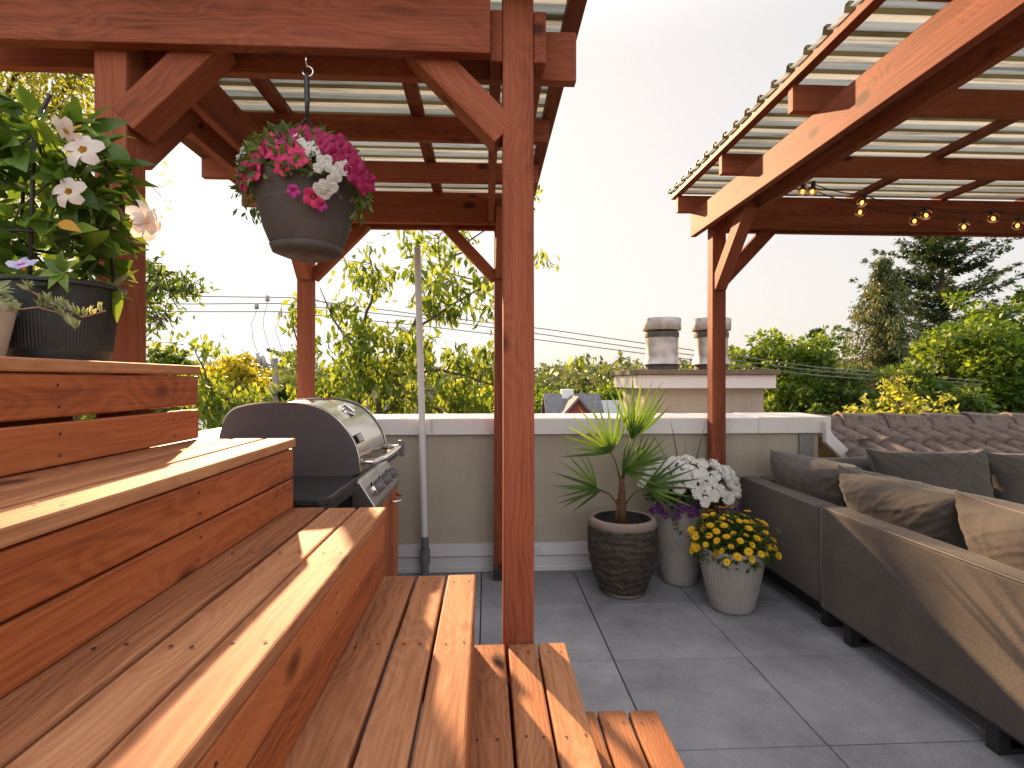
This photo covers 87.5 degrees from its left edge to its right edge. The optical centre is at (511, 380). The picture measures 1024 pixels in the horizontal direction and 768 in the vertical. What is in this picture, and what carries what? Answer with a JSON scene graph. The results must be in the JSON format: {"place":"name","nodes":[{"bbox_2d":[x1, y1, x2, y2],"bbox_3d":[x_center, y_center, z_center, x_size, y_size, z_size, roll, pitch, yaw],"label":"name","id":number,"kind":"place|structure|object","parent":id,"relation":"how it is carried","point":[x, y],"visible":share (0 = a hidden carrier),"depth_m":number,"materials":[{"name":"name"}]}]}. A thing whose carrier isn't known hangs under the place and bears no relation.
{"place":"outdoors","nodes":[
{"label":"outdoors","id":0,"kind":"place"},
{"bbox_2d":[199,419,207,430],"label":"house","id":1,"kind":"structure","parent":0,"point":[202,425],"depth_m":33.85,"materials":[{"name":"white paint"}]},
{"bbox_2d":[0,0,1023,378],"label":"sky","id":2,"kind":"structure","parent":0,"point":[658,83],"materials":[{"name":"white"}]},
{"bbox_2d":[541,389,603,412],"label":"house","id":3,"kind":"structure","parent":0,"point":[567,401],"depth_m":45.26,"materials":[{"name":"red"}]},
{"bbox_2d":[601,400,622,412],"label":"house","id":4,"kind":"structure","parent":0,"point":[612,407],"depth_m":51.79,"materials":[{"name":"white paint"}]},
{"bbox_2d":[360,568,1023,767],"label":"floor","id":5,"kind":"structure","parent":0,"point":[779,676],"depth_m":2.27,"materials":[{"name":"tile"}]},
{"bbox_2d":[160,428,220,445],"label":"parapet wall","id":6,"kind":"structure","parent":5,"relation":"on","point":[211,434],"depth_m":2.46,"materials":[{"name":"beige paint"}]},
{"bbox_2d":[0,0,586,767],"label":"pergola","id":7,"kind":"object","parent":5,"relation":"on","point":[440,114],"visible":0.81,"depth_m":1.67,"materials":[{"name":"brown wood"}]},
{"bbox_2d":[302,52,313,76],"bbox_3d":[-0.625,-0.964,1.631,0.037,0.070,0.016,0,0,-3],"label":"ceiling hook","id":8,"kind":"object","parent":7,"relation":"attached to","point":[312,73],"visible":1,"depth_m":1.63,"materials":[{"name":"silver metal"}]},
{"bbox_2d":[253,72,357,262],"bbox_3d":[-0.627,-0.659,1.636,0.306,0.568,0.306,0,0,-3],"label":"hanging basket","id":9,"kind":"object","parent":8,"relation":"hanging from","point":[297,228],"visible":0.72,"depth_m":1.54,"materials":[{"name":"grey plastic"}]},
{"bbox_2d":[229,120,376,233],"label":"basket flowers","id":10,"kind":"object","parent":9,"relation":"in","point":[283,145],"visible":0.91,"depth_m":1.50,"materials":[{"name":"pink plant"}]},
{"bbox_2d":[219,397,404,575],"bbox_3d":[-0.846,0.679,2.420,0.659,1.192,1.445,0,0,-3],"label":"barbecue","id":11,"kind":"object","parent":5,"relation":"on","point":[344,453],"visible":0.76,"depth_m":2.12,"materials":[{"name":"grey metal"}]},
{"bbox_2d":[0,356,684,767],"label":"tiered bench","id":12,"kind":"object","parent":5,"relation":"on","point":[192,602],"visible":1,"depth_m":0.98,"materials":[{"name":"brown wood"}]},
{"bbox_2d":[0,302,17,355],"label":"flower pot","id":13,"kind":"object","parent":12,"relation":"on","point":[7,320],"visible":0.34,"depth_m":1.14,"materials":[{"name":"beige ceramic"}]},
{"bbox_2d":[0,257,105,330],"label":"variegated plant","id":14,"kind":"object","parent":13,"relation":"in","point":[60,303],"visible":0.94,"depth_m":1.05,"materials":[{"name":"green plant"}]},
{"bbox_2d":[0,273,126,361],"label":"flower pot","id":15,"kind":"object","parent":12,"relation":"on","point":[39,333],"visible":0.6,"depth_m":1.26,"materials":[{"name":"black plastic"}]},
{"bbox_2d":[0,94,114,282],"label":"plant trellis","id":16,"kind":"object","parent":15,"relation":"in","point":[42,109],"visible":0.4,"depth_m":1.25,"materials":[{"name":"black plastic"}]},
{"bbox_2d":[0,84,160,321],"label":"trumpet vine","id":17,"kind":"object","parent":15,"relation":"in","point":[84,206],"visible":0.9,"depth_m":1.28,"materials":[{"name":"green plant"}]},
{"bbox_2d":[414,248,429,575],"bbox_3d":[-0.585,0.207,3.476,0.105,2.137,0.066,0,0,-3],"label":"vent pipe","id":18,"kind":"object","parent":5,"relation":"on","point":[425,556],"visible":0.98,"depth_m":3.46,"materials":[{"name":"white plastic"}]},
{"bbox_2d":[373,412,850,572],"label":"parapet wall","id":19,"kind":"structure","parent":5,"relation":"on","point":[460,475],"depth_m":3.59,"materials":[{"name":"beige paint"}]},
{"bbox_2d":[587,509,658,599],"bbox_3d":[0.668,1.046,3.236,0.424,0.453,0.426,0,0,-3],"label":"flower pot","id":20,"kind":"object","parent":5,"relation":"on","point":[622,558],"visible":0.95,"depth_m":3.08,"materials":[{"name":"stone"}]},
{"bbox_2d":[553,375,701,523],"bbox_3d":[0.670,0.405,3.238,0.909,0.922,0.294,0,0,-3],"label":"fan palm","id":21,"kind":"object","parent":20,"relation":"in","point":[636,425],"visible":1,"depth_m":3.21,"materials":[{"name":"green plant"}]},
{"bbox_2d":[653,495,704,586],"bbox_3d":[1.062,1.014,3.400,0.316,0.522,0.316,0,0,-3],"label":"flower pot","id":22,"kind":"object","parent":5,"relation":"on","point":[679,566],"visible":0.53,"depth_m":3.29,"materials":[{"name":"grey ceramic"}]},
{"bbox_2d":[627,421,741,534],"bbox_3d":[1.111,0.590,3.387,0.685,0.701,0.492,0,0,-3],"label":"petunia plant","id":23,"kind":"object","parent":22,"relation":"in","point":[704,494],"visible":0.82,"depth_m":3.24,"materials":[{"name":"white plant"}]},
{"bbox_2d":[699,537,767,615],"bbox_3d":[1.232,1.099,2.999,0.366,0.352,0.366,0,0,-3],"label":"flower pot","id":24,"kind":"object","parent":5,"relation":"on","point":[732,591],"visible":0.69,"depth_m":2.88,"materials":[{"name":"ceramic"}]},
{"bbox_2d":[686,506,784,572],"bbox_3d":[1.231,0.870,2.995,0.480,0.306,0.485,0,0,45],"label":"daisy plant","id":25,"kind":"object","parent":24,"relation":"in","point":[735,527],"visible":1,"depth_m":2.92,"materials":[{"name":"yellow plant"}]},
{"bbox_2d":[740,476,843,626],"bbox_3d":[2.000,0.958,3.185,0.900,0.635,0.868,0,0,-3],"label":"sofa module","id":26,"kind":"object","parent":5,"relation":"on","point":[792,516],"visible":0.3,"depth_m":3.00,"materials":[{"name":"grey fabric"}]},
{"bbox_2d":[770,449,861,507],"bbox_3d":[1.798,0.650,3.109,0.261,0.442,0.727,-20,3,-8],"label":"cushion","id":27,"kind":"object","parent":26,"relation":"on","point":[814,477],"visible":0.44,"depth_m":3.03,"materials":[{"name":"grey fabric"}]},
{"bbox_2d":[815,456,870,471],"bbox_3d":[2.041,0.660,3.351,0.663,0.400,0.238,0,-14,-5],"label":"cushion","id":28,"kind":"object","parent":26,"relation":"on","point":[862,462],"visible":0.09,"depth_m":3.31,"materials":[{"name":"grey fabric"}]},
{"bbox_2d":[863,447,993,497],"bbox_3d":[2.453,0.620,3.121,0.727,0.462,0.250,0,-14,0],"label":"cushion","id":29,"kind":"object","parent":26,"relation":"on","point":[967,471],"visible":0.43,"depth_m":3.04,"materials":[{"name":"grey fabric"}]},
{"bbox_2d":[668,0,1023,532],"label":"pergola","id":30,"kind":"object","parent":5,"relation":"on","point":[923,99],"visible":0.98,"depth_m":2.82,"materials":[{"name":"brown wood"}]},
{"bbox_2d":[797,184,1023,230],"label":"string light","id":31,"kind":"object","parent":30,"relation":"hanging from","point":[964,225],"visible":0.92,"depth_m":3.19,"materials":[{"name":"brown"}]},
{"bbox_2d":[804,181,1023,222],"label":"string light","id":32,"kind":"object","parent":30,"relation":"hanging from","point":[925,214],"visible":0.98,"depth_m":3.05,"materials":[{"name":"brown"}]},
{"bbox_2d":[820,506,1023,755],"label":"sofa module","id":33,"kind":"object","parent":5,"relation":"on","point":[947,618],"visible":0.97,"depth_m":2.02,"materials":[{"name":"grey fabric"}]},
{"bbox_2d":[838,465,968,550],"bbox_3d":[1.815,0.647,2.449,0.251,0.442,0.727,-20,2,-4],"label":"cushion","id":34,"kind":"object","parent":33,"relation":"on","point":[928,510],"visible":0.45,"depth_m":2.32,"materials":[{"name":"grey fabric"}]},
{"bbox_2d":[954,489,1023,570],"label":"cushion","id":35,"kind":"object","parent":33,"relation":"on","point":[992,528],"visible":0.63,"depth_m":1.91,"materials":[{"name":"grey fabric"}]},
{"bbox_3d":[3.264,0.957,2.970,1.596,0.635,0.860,0,0,-3],"label":"sofa module","id":36,"kind":"object","parent":5,"relation":"on","visible":0},
{"bbox_2d":[987,452,1023,504],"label":"cushion","id":37,"kind":"object","parent":36,"relation":"on","point":[1007,476],"visible":0.41,"depth_m":3.08,"materials":[{"name":"grey fabric"}]},
{"bbox_2d":[814,412,1023,457],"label":"tiled roof","id":38,"kind":"structure","parent":0,"point":[854,434],"depth_m":3.92,"materials":[{"name":"tile"}]},
{"bbox_3d":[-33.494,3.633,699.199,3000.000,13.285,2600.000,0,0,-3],"label":"ground","id":39,"kind":"structure","parent":0,"visible":0},
{"bbox_2d":[0,72,202,353],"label":"leafy tree","id":40,"kind":"object","parent":39,"relation":"on","point":[69,81],"visible":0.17,"depth_m":5.16,"materials":[{"name":"green plant"}]},
{"bbox_2d":[79,411,161,419],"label":"broadleaf tree","id":41,"kind":"object","parent":39,"relation":"on","point":[90,416],"visible":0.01,"depth_m":73.24,"materials":[{"name":"green plant"}]},
{"bbox_2d":[73,250,221,420],"bbox_3d":[-3.545,0.289,4.808,1.551,2.912,0.942,0,0,-3],"label":"leafy tree","id":42,"kind":"object","parent":39,"relation":"on","point":[161,284],"visible":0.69,"depth_m":4.84,"materials":[{"name":"green plant"}]},
{"bbox_2d":[146,341,193,412],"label":"broadleaf tree","id":43,"kind":"object","parent":39,"relation":"on","point":[171,359],"visible":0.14,"depth_m":40.45,"materials":[{"name":"green plant"}]},
{"bbox_2d":[155,375,188,412],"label":"broadleaf tree","id":44,"kind":"object","parent":39,"relation":"on","point":[183,408],"visible":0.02,"depth_m":65.49,"materials":[{"name":"green plant"}]},
{"bbox_2d":[167,331,285,430],"bbox_3d":[-4.269,2.054,7.941,1.752,5.633,2.353,0,0,-33],"label":"leafy tree","id":45,"kind":"object","parent":39,"relation":"on","point":[220,400],"visible":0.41,"depth_m":7.92,"materials":[{"name":"green plant"}]},
{"bbox_2d":[191,352,271,429],"bbox_3d":[-15.190,4.505,29.228,4.640,12.148,5.263,0,0,-3],"label":"yellow tree","id":46,"kind":"object","parent":39,"relation":"on","point":[234,367],"visible":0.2,"depth_m":28.34,"materials":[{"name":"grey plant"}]},
{"bbox_2d":[251,295,283,401],"bbox_3d":[-10.502,3.265,23.428,1.819,14.021,0.596,0,0,21],"label":"utility pole","id":47,"kind":"object","parent":39,"relation":"on","point":[261,360],"visible":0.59,"depth_m":23.45,"materials":[{"name":"grey wood"}]},
{"bbox_2d":[156,311,973,387],"bbox_3d":[5.059,-0.656,24.869,65.983,4.967,0.041,0,0,-3],"label":"power line","id":48,"kind":"object","parent":47,"relation":"attached to","point":[541,340],"visible":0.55,"depth_m":24.72,"materials":[{"name":"grey metal"}]},
{"bbox_2d":[161,303,984,384],"bbox_3d":[4.997,-0.928,24.566,65.178,5.090,0.041,0,0,-3],"label":"power line","id":49,"kind":"object","parent":47,"relation":"attached to","point":[559,336],"visible":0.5,"depth_m":24.45,"materials":[{"name":"grey metal"}]},
{"bbox_2d":[165,295,1003,382],"bbox_3d":[4.936,-1.209,24.263,64.374,5.242,0.041,0,0,-3],"label":"power line","id":50,"kind":"object","parent":47,"relation":"attached to","point":[596,336],"visible":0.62,"depth_m":24.22,"materials":[{"name":"grey metal"}]},
{"bbox_2d":[267,374,340,401],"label":"broadleaf tree","id":51,"kind":"object","parent":39,"relation":"on","point":[283,395],"visible":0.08,"depth_m":24.23,"materials":[{"name":"green plant"}]},
{"bbox_2d":[366,385,449,413],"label":"house","id":52,"kind":"structure","parent":39,"relation":"on","point":[373,394],"depth_m":28.80,"materials":[{"name":"grey"}]},
{"bbox_2d":[270,184,596,413],"bbox_3d":[-1.554,1.404,10.400,6.277,11.048,4.231,0,0,-3],"label":"cherry tree","id":53,"kind":"object","parent":39,"relation":"on","point":[357,357],"visible":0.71,"depth_m":10.14,"materials":[{"name":"green plant"}]},
{"bbox_2d":[450,386,493,410],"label":"broadleaf tree","id":54,"kind":"object","parent":39,"relation":"on","point":[475,396],"depth_m":32.57,"materials":[{"name":"green plant"}]},
{"bbox_2d":[78,348,873,419],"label":"woodland","id":55,"kind":"object","parent":39,"relation":"on","point":[568,377],"visible":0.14,"depth_m":181.85,"materials":[{"name":"green plant"}]},
{"bbox_2d":[470,382,493,399],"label":"broadleaf tree","id":56,"kind":"object","parent":39,"relation":"on","point":[476,393],"visible":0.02,"depth_m":77.18,"materials":[{"name":"green plant"}]},
{"bbox_2d":[534,387,548,396],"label":"broadleaf tree","id":57,"kind":"object","parent":39,"relation":"on","point":[539,390],"visible":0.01,"depth_m":89.27,"materials":[{"name":"green plant"}]},
{"bbox_2d":[534,391,558,412],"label":"broadleaf tree","id":58,"kind":"object","parent":39,"relation":"on","point":[538,403],"visible":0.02,"depth_m":61.42,"materials":[{"name":"green plant"}]},
{"bbox_2d":[534,374,564,387],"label":"broadleaf tree","id":59,"kind":"object","parent":39,"relation":"on","point":[541,379],"visible":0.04,"depth_m":110.51,"materials":[{"name":"green plant"}]},
{"bbox_2d":[538,381,572,392],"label":"broadleaf tree","id":60,"kind":"object","parent":39,"relation":"on","point":[559,387],"visible":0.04,"depth_m":95.70,"materials":[{"name":"green plant"}]},
{"bbox_2d":[542,385,586,392],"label":"broadleaf tree","id":61,"kind":"object","parent":39,"relation":"on","point":[567,387],"visible":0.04,"depth_m":78.10,"materials":[{"name":"green plant"}]},
{"bbox_2d":[573,370,613,383],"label":"broadleaf tree","id":62,"kind":"object","parent":39,"relation":"on","point":[600,375],"visible":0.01,"depth_m":129.21,"materials":[{"name":"green plant"}]},
{"bbox_2d":[572,376,622,389],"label":"broadleaf tree","id":63,"kind":"object","parent":39,"relation":"on","point":[576,383],"visible":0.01,"depth_m":90.45,"materials":[{"name":"green plant"}]},
{"bbox_2d":[574,373,622,399],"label":"broadleaf tree","id":64,"kind":"object","parent":39,"relation":"on","point":[583,382],"visible":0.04,"depth_m":77.08,"materials":[{"name":"green plant"}]},
{"bbox_2d":[590,382,622,400],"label":"broadleaf tree","id":65,"kind":"object","parent":39,"relation":"on","point":[604,392],"visible":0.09,"depth_m":67.13,"materials":[{"name":"green plant"}]},
{"bbox_2d":[611,370,780,412],"bbox_3d":[2.177,5.170,6.587,1.650,10.590,1.210,0,0,-3],"label":"chimney","id":66,"kind":"object","parent":39,"relation":"on","point":[686,391],"visible":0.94,"depth_m":6.09,"materials":[{"name":"beige paint"}]},
{"bbox_2d":[642,316,680,369],"bbox_3d":[1.825,-0.453,6.515,0.464,0.655,0.464,0,0,-3],"label":"chimney flue","id":67,"kind":"object","parent":66,"relation":"on","point":[661,341],"visible":0.98,"depth_m":6.34,"materials":[{"name":"silver metal"}]},
{"bbox_2d":[691,317,730,369],"bbox_3d":[2.440,-0.453,6.544,0.464,0.655,0.464,0,0,-3],"label":"chimney flue","id":68,"kind":"object","parent":66,"relation":"on","point":[699,329],"visible":0.51,"depth_m":6.42,"materials":[{"name":"silver metal"}]},
{"bbox_2d":[728,349,793,406],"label":"broadleaf tree","id":69,"kind":"object","parent":39,"relation":"on","point":[746,369],"visible":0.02,"depth_m":50.77,"materials":[{"name":"green plant"}]},
{"bbox_2d":[728,324,859,414],"bbox_3d":[18.126,3.492,35.131,8.935,14.185,9.283,0,0,-3],"label":"broadleaf tree","id":70,"kind":"object","parent":39,"relation":"on","point":[807,353],"visible":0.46,"depth_m":33.27,"materials":[{"name":"green plant"}]},
{"bbox_2d":[799,327,837,399],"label":"fir tree","id":71,"kind":"object","parent":39,"relation":"on","point":[819,329],"visible":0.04,"depth_m":61.42,"materials":[{"name":"plant"}]},
{"bbox_2d":[779,365,885,414],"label":"broadleaf tree","id":72,"kind":"object","parent":39,"relation":"on","point":[849,391],"visible":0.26,"depth_m":30.24,"materials":[{"name":"green plant"}]},
{"bbox_2d":[824,253,926,396],"bbox_3d":[24.007,1.092,35.293,13.749,18.989,12.069,0,0,30],"label":"cedar tree","id":73,"kind":"object","parent":39,"relation":"on","point":[885,294],"visible":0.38,"depth_m":34.65,"materials":[{"name":"green plant"}]},
{"bbox_2d":[837,369,959,414],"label":"sapling","id":74,"kind":"object","parent":39,"relation":"on","point":[901,391],"visible":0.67,"depth_m":7.88,"materials":[{"name":"yellow plant"}]},
{"bbox_2d":[828,236,1023,380],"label":"fir tree","id":75,"kind":"object","parent":39,"relation":"on","point":[933,248],"visible":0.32,"depth_m":36.59,"materials":[{"name":"green plant"}]},
{"bbox_2d":[859,360,1000,413],"bbox_3d":[17.891,4.827,23.893,5.138,11.507,6.003,0,0,-31],"label":"broadleaf tree","id":76,"kind":"object","parent":39,"relation":"on","point":[924,386],"visible":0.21,"depth_m":22.91,"materials":[{"name":"green plant"}]},
{"bbox_2d":[874,289,1023,413],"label":"broadleaf tree","id":77,"kind":"object","parent":39,"relation":"on","point":[959,356],"visible":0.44,"depth_m":26.34,"materials":[{"name":"green plant"}]},
{"bbox_2d":[962,285,1023,402],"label":"broadleaf tree","id":78,"kind":"object","parent":39,"relation":"on","point":[1017,297],"depth_m":32.38,"materials":[{"name":"green plant"}]}
]}

